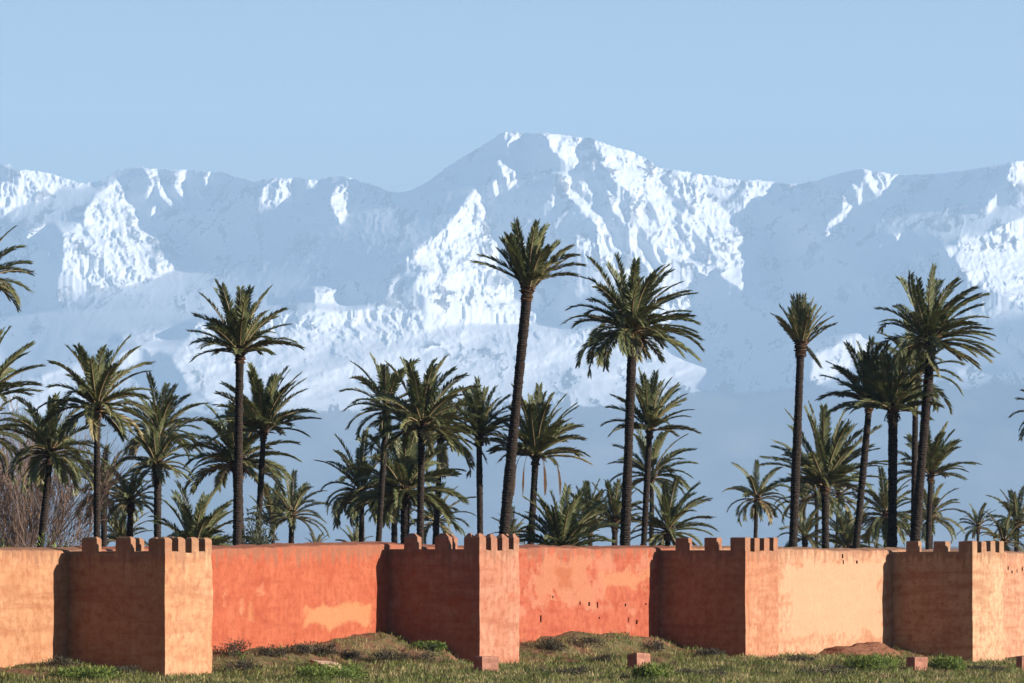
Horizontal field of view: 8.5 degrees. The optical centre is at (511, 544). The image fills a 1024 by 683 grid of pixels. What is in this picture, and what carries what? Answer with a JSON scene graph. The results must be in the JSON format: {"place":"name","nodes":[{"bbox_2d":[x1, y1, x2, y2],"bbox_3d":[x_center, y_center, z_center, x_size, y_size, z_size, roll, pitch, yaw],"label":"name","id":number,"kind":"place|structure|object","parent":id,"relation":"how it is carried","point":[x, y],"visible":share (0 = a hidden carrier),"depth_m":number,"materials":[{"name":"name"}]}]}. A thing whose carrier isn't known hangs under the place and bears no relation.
{"place":"outdoors","nodes":[
{"label":"outdoors","id":0,"kind":"place"},
{"bbox_2d":[0,131,1023,545],"bbox_3d":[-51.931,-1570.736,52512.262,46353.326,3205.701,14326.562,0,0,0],"label":"mountains","id":1,"kind":"structure","parent":0,"point":[348,271],"depth_m":51206.93,"materials":[{"name":"white snow"}]},
{"bbox_2d":[0,546,1023,682],"bbox_3d":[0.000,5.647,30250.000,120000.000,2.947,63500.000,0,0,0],"label":"ground","id":2,"kind":"structure","parent":0,"point":[386,642],"depth_m":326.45,"materials":[{"name":"green plant"}]},
{"bbox_2d":[0,397,27,475],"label":"date palm","id":3,"kind":"object","parent":2,"relation":"on","point":[6,444],"visible":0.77,"depth_m":359.82,"materials":[{"name":"green plant"}]},
{"bbox_2d":[0,225,34,312],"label":"date palm","id":4,"kind":"object","parent":2,"relation":"on","point":[6,289],"visible":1,"depth_m":315.26,"materials":[{"name":"green plant"}]},
{"bbox_2d":[0,325,44,402],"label":"date palm","id":5,"kind":"object","parent":2,"relation":"on","point":[5,370],"visible":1,"depth_m":324.36,"materials":[{"name":"green plant"}]},
{"bbox_2d":[0,547,81,667],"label":"rampart wall","id":6,"kind":"structure","parent":2,"relation":"on","point":[33,606],"depth_m":299.49,"materials":[{"name":"paint"}]},
{"bbox_2d":[36,532,66,547],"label":"leafy shrub","id":7,"kind":"object","parent":2,"relation":"on","point":[47,541],"visible":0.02,"depth_m":315.64,"materials":[{"name":"green plant"}]},
{"bbox_2d":[0,391,112,546],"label":"date palm","id":8,"kind":"object","parent":2,"relation":"on","point":[46,441],"visible":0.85,"depth_m":342.10,"materials":[{"name":"green plant"}]},
{"bbox_2d":[39,655,82,668],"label":"scrub bush","id":9,"kind":"object","parent":2,"relation":"on","point":[63,661],"visible":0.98,"depth_m":297.72,"materials":[{"name":"brown plant"}]},
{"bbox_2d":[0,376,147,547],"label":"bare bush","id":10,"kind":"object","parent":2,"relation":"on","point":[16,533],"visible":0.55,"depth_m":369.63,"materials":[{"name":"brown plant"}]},
{"bbox_2d":[45,664,121,679],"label":"weed clump","id":11,"kind":"object","parent":2,"relation":"on","point":[97,672],"visible":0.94,"depth_m":289.32,"materials":[{"name":"green plant"}]},
{"bbox_2d":[31,334,156,537],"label":"date palm","id":12,"kind":"object","parent":2,"relation":"on","point":[101,378],"visible":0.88,"depth_m":327.53,"materials":[{"name":"green plant"}]},
{"bbox_2d":[58,443,149,546],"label":"date palm","id":13,"kind":"object","parent":2,"relation":"on","point":[104,533],"visible":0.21,"depth_m":396.42,"materials":[{"name":"green plant"}]},
{"bbox_2d":[93,500,153,545],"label":"date palm","id":14,"kind":"object","parent":2,"relation":"on","point":[119,527],"visible":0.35,"depth_m":404.52,"materials":[{"name":"green plant"}]},
{"bbox_2d":[107,664,143,676],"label":"scrub bush","id":15,"kind":"object","parent":2,"relation":"on","point":[123,668],"visible":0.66,"depth_m":296.55,"materials":[{"name":"green plant"}]},
{"bbox_2d":[103,465,163,536],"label":"date palm","id":16,"kind":"object","parent":2,"relation":"on","point":[129,500],"visible":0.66,"depth_m":380.73,"materials":[{"name":"green plant"}]},
{"bbox_2d":[67,537,212,675],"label":"rampart tower","id":17,"kind":"structure","parent":2,"relation":"on","point":[131,601],"depth_m":301.27,"materials":[{"name":"paint"}]},
{"bbox_2d":[113,418,197,537],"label":"date palm","id":18,"kind":"object","parent":2,"relation":"on","point":[156,448],"visible":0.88,"depth_m":345.65,"materials":[{"name":"green plant"}]},
{"bbox_2d":[114,372,212,500],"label":"date palm","id":19,"kind":"object","parent":2,"relation":"on","point":[166,403],"visible":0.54,"depth_m":393.09,"materials":[{"name":"green plant"}]},
{"bbox_2d":[147,480,256,545],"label":"date palm","id":20,"kind":"object","parent":2,"relation":"on","point":[199,524],"visible":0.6,"depth_m":336.19,"materials":[{"name":"green plant"}]},
{"bbox_2d":[213,637,252,657],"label":"scrub bush","id":21,"kind":"object","parent":2,"relation":"on","point":[232,647],"visible":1,"depth_m":312.86,"materials":[{"name":"brown plant"}]},
{"bbox_2d":[73,541,403,651],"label":"rampart wall","id":22,"kind":"structure","parent":2,"relation":"on","point":[275,594],"depth_m":321.53,"materials":[{"name":"paint"}]},
{"bbox_2d":[215,658,262,672],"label":"scrub bush","id":23,"kind":"object","parent":2,"relation":"on","point":[248,665],"visible":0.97,"depth_m":306.38,"materials":[{"name":"green plant"}]},
{"bbox_2d":[176,399,302,543],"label":"date palm","id":24,"kind":"object","parent":2,"relation":"on","point":[226,455],"visible":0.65,"depth_m":372.29,"materials":[{"name":"green plant"}]},
{"bbox_2d":[184,279,304,544],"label":"date palm","id":25,"kind":"object","parent":2,"relation":"on","point":[237,335],"visible":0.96,"depth_m":334.21,"materials":[{"name":"green plant"}]},
{"bbox_2d":[230,504,279,544],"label":"leafy shrub","id":26,"kind":"object","parent":2,"relation":"on","point":[255,534],"visible":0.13,"depth_m":340.51,"materials":[{"name":"green plant"}]},
{"bbox_2d":[208,361,320,536],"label":"date palm","id":27,"kind":"object","parent":2,"relation":"on","point":[261,414],"visible":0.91,"depth_m":355.55,"materials":[{"name":"green plant"}]},
{"bbox_2d":[252,643,288,657],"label":"scrub bush","id":28,"kind":"object","parent":2,"relation":"on","point":[268,651],"visible":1,"depth_m":315.71,"materials":[{"name":"brown plant"}]},
{"bbox_2d":[245,481,306,542],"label":"date palm","id":29,"kind":"object","parent":2,"relation":"on","point":[268,500],"visible":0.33,"depth_m":486.18,"materials":[{"name":"green plant"}]},
{"bbox_2d":[253,469,331,542],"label":"date palm","id":30,"kind":"object","parent":2,"relation":"on","point":[294,502],"visible":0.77,"depth_m":423.86,"materials":[{"name":"green plant"}]},
{"bbox_2d":[283,640,319,654],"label":"scrub bush","id":31,"kind":"object","parent":2,"relation":"on","point":[303,648],"visible":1,"depth_m":317.83,"materials":[{"name":"brown plant"}]},
{"bbox_2d":[307,529,328,541],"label":"date palm","id":32,"kind":"object","parent":2,"relation":"on","point":[319,537],"visible":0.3,"depth_m":558.33,"materials":[{"name":"green plant"}]},
{"bbox_2d":[309,660,341,668],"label":"stone","id":33,"kind":"object","parent":2,"relation":"on","point":[316,661],"visible":0.41,"depth_m":310.75,"materials":[{"name":"beige stone"}]},
{"bbox_2d":[313,643,339,656],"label":"scrub bush","id":34,"kind":"object","parent":2,"relation":"on","point":[329,650],"visible":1,"depth_m":319.48,"materials":[{"name":"brown plant"}]},
{"bbox_2d":[294,661,368,680],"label":"weed clump","id":35,"kind":"object","parent":2,"relation":"on","point":[314,670],"visible":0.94,"depth_m":291.56,"materials":[{"name":"green plant"}]},
{"bbox_2d":[338,649,363,660],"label":"scrub bush","id":36,"kind":"object","parent":2,"relation":"on","point":[353,654],"visible":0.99,"depth_m":320.54,"materials":[{"name":"brown plant"}]},
{"bbox_2d":[336,523,372,541],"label":"date palm","id":37,"kind":"object","parent":2,"relation":"on","point":[354,536],"visible":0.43,"depth_m":531.00,"materials":[{"name":"green plant"}]},
{"bbox_2d":[315,429,399,541],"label":"date palm","id":38,"kind":"object","parent":2,"relation":"on","point":[345,499],"visible":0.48,"depth_m":385.46,"materials":[{"name":"green plant"}]},
{"bbox_2d":[366,646,398,662],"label":"scrub bush","id":39,"kind":"object","parent":2,"relation":"on","point":[387,655],"visible":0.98,"depth_m":321.19,"materials":[{"name":"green plant"}]},
{"bbox_2d":[339,351,440,541],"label":"date palm","id":40,"kind":"object","parent":2,"relation":"on","point":[385,379],"visible":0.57,"depth_m":368.29,"materials":[{"name":"green plant"}]},
{"bbox_2d":[364,473,429,542],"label":"date palm","id":41,"kind":"object","parent":2,"relation":"on","point":[394,529],"visible":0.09,"depth_m":419.48,"materials":[{"name":"green plant"}]},
{"bbox_2d":[340,428,469,543],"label":"date palm","id":42,"kind":"object","parent":2,"relation":"on","point":[400,490],"visible":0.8,"depth_m":376.51,"materials":[{"name":"green plant"}]},
{"bbox_2d":[390,643,441,662],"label":"scrub bush","id":43,"kind":"object","parent":2,"relation":"on","point":[426,655],"visible":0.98,"depth_m":324.02,"materials":[{"name":"green plant"}]},
{"bbox_2d":[360,354,482,544],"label":"date palm","id":44,"kind":"object","parent":2,"relation":"on","point":[420,409],"visible":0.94,"depth_m":355.01,"materials":[{"name":"green plant"}]},
{"bbox_2d":[411,639,447,650],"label":"weed clump","id":45,"kind":"object","parent":2,"relation":"on","point":[440,645],"visible":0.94,"depth_m":326.96,"materials":[{"name":"green plant"}]},
{"bbox_2d":[389,373,489,544],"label":"date palm","id":46,"kind":"object","parent":2,"relation":"on","point":[442,458],"visible":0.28,"depth_m":408.19,"materials":[{"name":"green plant"}]},
{"bbox_2d":[409,481,476,543],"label":"date palm","id":47,"kind":"object","parent":2,"relation":"on","point":[430,515],"visible":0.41,"depth_m":475.69,"materials":[{"name":"green plant"}]},
{"bbox_2d":[387,533,519,663],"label":"rampart tower","id":48,"kind":"structure","parent":2,"relation":"on","point":[464,604],"depth_m":328.87,"materials":[{"name":"paint"}]},
{"bbox_2d":[437,374,523,533],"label":"date palm","id":49,"kind":"object","parent":2,"relation":"on","point":[484,418],"visible":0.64,"depth_m":385.19,"materials":[{"name":"green plant"}]},
{"bbox_2d":[473,656,498,671],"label":"concrete block","id":50,"kind":"object","parent":2,"relation":"on","point":[483,663],"depth_m":311.69,"materials":[{"name":"pink concrete"}]},
{"bbox_2d":[490,506,536,544],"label":"date palm","id":51,"kind":"object","parent":2,"relation":"on","point":[513,523],"visible":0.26,"depth_m":555.79,"materials":[{"name":"green plant"}]},
{"bbox_2d":[469,217,585,534],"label":"date palm","id":52,"kind":"object","parent":2,"relation":"on","point":[530,267],"visible":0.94,"depth_m":359.32,"materials":[{"name":"green plant"}]},
{"bbox_2d":[476,382,593,544],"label":"date palm","id":53,"kind":"object","parent":2,"relation":"on","point":[538,436],"visible":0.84,"depth_m":384.35,"materials":[{"name":"green plant"}]},
{"bbox_2d":[421,544,674,641],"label":"rampart wall","id":54,"kind":"structure","parent":2,"relation":"on","point":[593,589],"depth_m":349.81,"materials":[{"name":"paint"}]},
{"bbox_2d":[539,636,568,651],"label":"scrub bush","id":55,"kind":"object","parent":2,"relation":"on","point":[553,643],"visible":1,"depth_m":340.89,"materials":[{"name":"green plant"}]},
{"bbox_2d":[510,482,619,546],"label":"date palm","id":56,"kind":"object","parent":2,"relation":"on","point":[559,528],"visible":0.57,"depth_m":369.81,"materials":[{"name":"green plant"}]},
{"bbox_2d":[539,665,593,675],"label":"scrub bush","id":57,"kind":"object","parent":2,"relation":"on","point":[575,669],"visible":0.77,"depth_m":306.83,"materials":[{"name":"green plant"}]},
{"bbox_2d":[566,634,607,647],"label":"scrub bush","id":58,"kind":"object","parent":2,"relation":"on","point":[589,640],"visible":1,"depth_m":343.89,"materials":[{"name":"green plant"}]},
{"bbox_2d":[558,477,634,545],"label":"date palm","id":59,"kind":"object","parent":2,"relation":"on","point":[588,496],"visible":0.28,"depth_m":479.44,"materials":[{"name":"green plant"}]},
{"bbox_2d":[586,654,611,662],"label":"scrub bush","id":60,"kind":"object","parent":2,"relation":"on","point":[607,657],"visible":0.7,"depth_m":335.08,"materials":[{"name":"grey plant"}]},
{"bbox_2d":[578,478,653,545],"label":"date palm","id":61,"kind":"object","parent":2,"relation":"on","point":[613,497],"visible":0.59,"depth_m":465.44,"materials":[{"name":"green plant"}]},
{"bbox_2d":[559,251,705,545],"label":"date palm","id":62,"kind":"object","parent":2,"relation":"on","point":[632,317],"visible":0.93,"depth_m":374.48,"materials":[{"name":"green plant"}]},
{"bbox_2d":[627,653,650,668],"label":"concrete block","id":63,"kind":"object","parent":2,"relation":"on","point":[635,659],"depth_m":320.79,"materials":[{"name":"pink concrete"}]},
{"bbox_2d":[600,367,700,544],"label":"date palm","id":64,"kind":"object","parent":2,"relation":"on","point":[648,398],"visible":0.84,"depth_m":405.51,"materials":[{"name":"green plant"}]},
{"bbox_2d":[627,660,675,679],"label":"weed clump","id":65,"kind":"object","parent":2,"relation":"on","point":[649,670],"visible":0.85,"depth_m":299.76,"materials":[{"name":"green plant"}]},
{"bbox_2d":[608,429,697,544],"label":"date palm","id":66,"kind":"object","parent":2,"relation":"on","point":[660,466],"visible":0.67,"depth_m":489.02,"materials":[{"name":"green plant"}]},
{"bbox_2d":[643,639,665,651],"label":"scrub bush","id":67,"kind":"object","parent":2,"relation":"on","point":[658,646],"visible":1,"depth_m":350.10,"materials":[{"name":"grey plant"}]},
{"bbox_2d":[616,475,718,545],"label":"date palm","id":68,"kind":"object","parent":2,"relation":"on","point":[670,515],"visible":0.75,"depth_m":454.81,"materials":[{"name":"green plant"}]},
{"bbox_2d":[676,667,728,676],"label":"scrub bush","id":69,"kind":"object","parent":2,"relation":"on","point":[695,672],"visible":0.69,"depth_m":309.68,"materials":[{"name":"green plant"}]},
{"bbox_2d":[693,647,727,656],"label":"scrub bush","id":70,"kind":"object","parent":2,"relation":"on","point":[707,651],"visible":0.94,"depth_m":349.84,"materials":[{"name":"grey plant"}]},
{"bbox_2d":[659,537,778,657],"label":"rampart tower","id":71,"kind":"structure","parent":2,"relation":"on","point":[713,594],"depth_m":356.51,"materials":[{"name":"paint"}]},
{"bbox_2d":[721,459,789,537],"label":"date palm","id":72,"kind":"object","parent":2,"relation":"on","point":[755,513],"visible":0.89,"depth_m":505.37,"materials":[{"name":"green plant"}]},
{"bbox_2d":[670,545,905,654],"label":"rampart wall","id":73,"kind":"structure","parent":2,"relation":"on","point":[829,597],"depth_m":377.71,"materials":[{"name":"paint"}]},
{"bbox_2d":[763,654,819,662],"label":"scrub bush","id":74,"kind":"object","parent":2,"relation":"on","point":[797,658],"visible":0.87,"depth_m":347.67,"materials":[{"name":"green plant"}]},
{"bbox_2d":[772,464,834,546],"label":"date palm","id":75,"kind":"object","parent":2,"relation":"on","point":[802,494],"visible":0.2,"depth_m":551.21,"materials":[{"name":"green plant"}]},
{"bbox_2d":[770,292,837,546],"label":"date palm","id":76,"kind":"object","parent":2,"relation":"on","point":[799,318],"visible":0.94,"depth_m":394.90,"materials":[{"name":"green plant"}]},
{"bbox_2d":[777,507,835,547],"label":"date palm","id":77,"kind":"object","parent":2,"relation":"on","point":[810,523],"visible":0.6,"depth_m":532.20,"materials":[{"name":"green plant"}]},
{"bbox_2d":[788,664,858,675],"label":"scrub bush","id":78,"kind":"object","parent":2,"relation":"on","point":[832,670],"visible":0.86,"depth_m":320.68,"materials":[{"name":"green plant"}]},
{"bbox_2d":[799,470,848,544],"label":"date palm","id":79,"kind":"object","parent":2,"relation":"on","point":[817,497],"visible":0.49,"depth_m":534.53,"materials":[{"name":"green plant"}]},
{"bbox_2d":[755,400,897,547],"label":"date palm","id":80,"kind":"object","parent":2,"relation":"on","point":[824,466],"visible":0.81,"depth_m":420.55,"materials":[{"name":"green plant"}]},
{"bbox_2d":[803,472,873,547],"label":"date palm","id":81,"kind":"object","parent":2,"relation":"on","point":[839,498],"visible":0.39,"depth_m":538.11,"materials":[{"name":"green plant"}]},
{"bbox_2d":[810,501,883,548],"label":"date palm","id":82,"kind":"object","parent":2,"relation":"on","point":[842,539],"visible":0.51,"depth_m":501.08,"materials":[{"name":"green plant"}]},
{"bbox_2d":[823,642,903,656],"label":"earth heap","id":83,"kind":"object","parent":2,"relation":"on","point":[866,648],"visible":0.35,"depth_m":377.56,"materials":[{"name":"brown soil"}]},
{"bbox_2d":[814,335,921,548],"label":"date palm","id":84,"kind":"object","parent":2,"relation":"on","point":[871,363],"visible":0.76,"depth_m":411.72,"materials":[{"name":"green plant"}]},
{"bbox_2d":[837,652,903,671],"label":"weed clump","id":85,"kind":"object","parent":2,"relation":"on","point":[870,662],"visible":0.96,"depth_m":339.30,"materials":[{"name":"green plant"}]},
{"bbox_2d":[841,467,936,547],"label":"date palm","id":86,"kind":"object","parent":2,"relation":"on","point":[876,528],"visible":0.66,"depth_m":468.14,"materials":[{"name":"green plant"}]},
{"bbox_2d":[838,351,944,546],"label":"date palm","id":87,"kind":"object","parent":2,"relation":"on","point":[894,395],"visible":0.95,"depth_m":408.81,"materials":[{"name":"green plant"}]},
{"bbox_2d":[867,314,966,534],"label":"date palm","id":88,"kind":"object","parent":2,"relation":"on","point":[914,364],"visible":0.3,"depth_m":441.79,"materials":[{"name":"green plant"}]},
{"bbox_2d":[906,657,927,670],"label":"concrete block","id":89,"kind":"object","parent":2,"relation":"on","point":[919,662],"depth_m":348.94,"materials":[{"name":"pink concrete"}]},
{"bbox_2d":[898,481,965,548],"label":"date palm","id":90,"kind":"object","parent":2,"relation":"on","point":[936,500],"visible":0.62,"depth_m":495.11,"materials":[{"name":"green plant"}]},
{"bbox_2d":[874,263,1000,540],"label":"date palm","id":91,"kind":"object","parent":2,"relation":"on","point":[933,325],"visible":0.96,"depth_m":408.13,"materials":[{"name":"green plant"}]},
{"bbox_2d":[897,415,981,549],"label":"date palm","id":92,"kind":"object","parent":2,"relation":"on","point":[937,452],"visible":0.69,"depth_m":455.62,"materials":[{"name":"green plant"}]},
{"bbox_2d":[891,541,1004,661],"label":"rampart tower","id":93,"kind":"structure","parent":2,"relation":"on","point":[945,600],"depth_m":384.22,"materials":[{"name":"paint"}]},
{"bbox_2d":[928,653,967,670],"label":"weed clump","id":94,"kind":"object","parent":2,"relation":"on","point":[953,663],"visible":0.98,"depth_m":351.77,"materials":[{"name":"green plant"}]},
{"bbox_2d":[921,549,1023,657],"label":"rampart wall","id":95,"kind":"structure","parent":2,"relation":"on","point":[1014,602],"depth_m":401.55,"materials":[{"name":"paint"}]},
{"bbox_2d":[956,502,999,540],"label":"date palm","id":96,"kind":"object","parent":2,"relation":"on","point":[977,523],"visible":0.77,"depth_m":684.87,"materials":[{"name":"green plant"}]},
{"bbox_2d":[966,664,1005,671],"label":"scrub bush","id":97,"kind":"object","parent":2,"relation":"on","point":[982,667],"visible":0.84,"depth_m":354.72,"materials":[{"name":"green plant"}]},
{"bbox_2d":[976,510,1023,551],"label":"date palm","id":98,"kind":"object","parent":2,"relation":"on","point":[1004,526],"visible":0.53,"depth_m":467.25,"materials":[{"name":"green plant"}]},
{"bbox_2d":[985,485,1023,551],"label":"date palm","id":99,"kind":"object","parent":2,"relation":"on","point":[1016,505],"visible":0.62,"depth_m":530.70,"materials":[{"name":"green plant"}]},
{"bbox_2d":[1008,389,1023,441],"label":"date palm","id":100,"kind":"object","parent":2,"relation":"on","point":[1021,432],"visible":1,"depth_m":429.35,"materials":[{"name":"green plant"}]},
{"bbox_2d":[1016,656,1023,668],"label":"concrete block","id":101,"kind":"object","parent":2,"relation":"on","point":[1020,660],"depth_m":358.72,"materials":[{"name":"pink concrete"}]},
{"bbox_2d":[0,0,1023,192],"label":"sky","id":102,"kind":"structure","parent":0,"point":[388,95],"materials":[{"name":"blue"}]}
]}

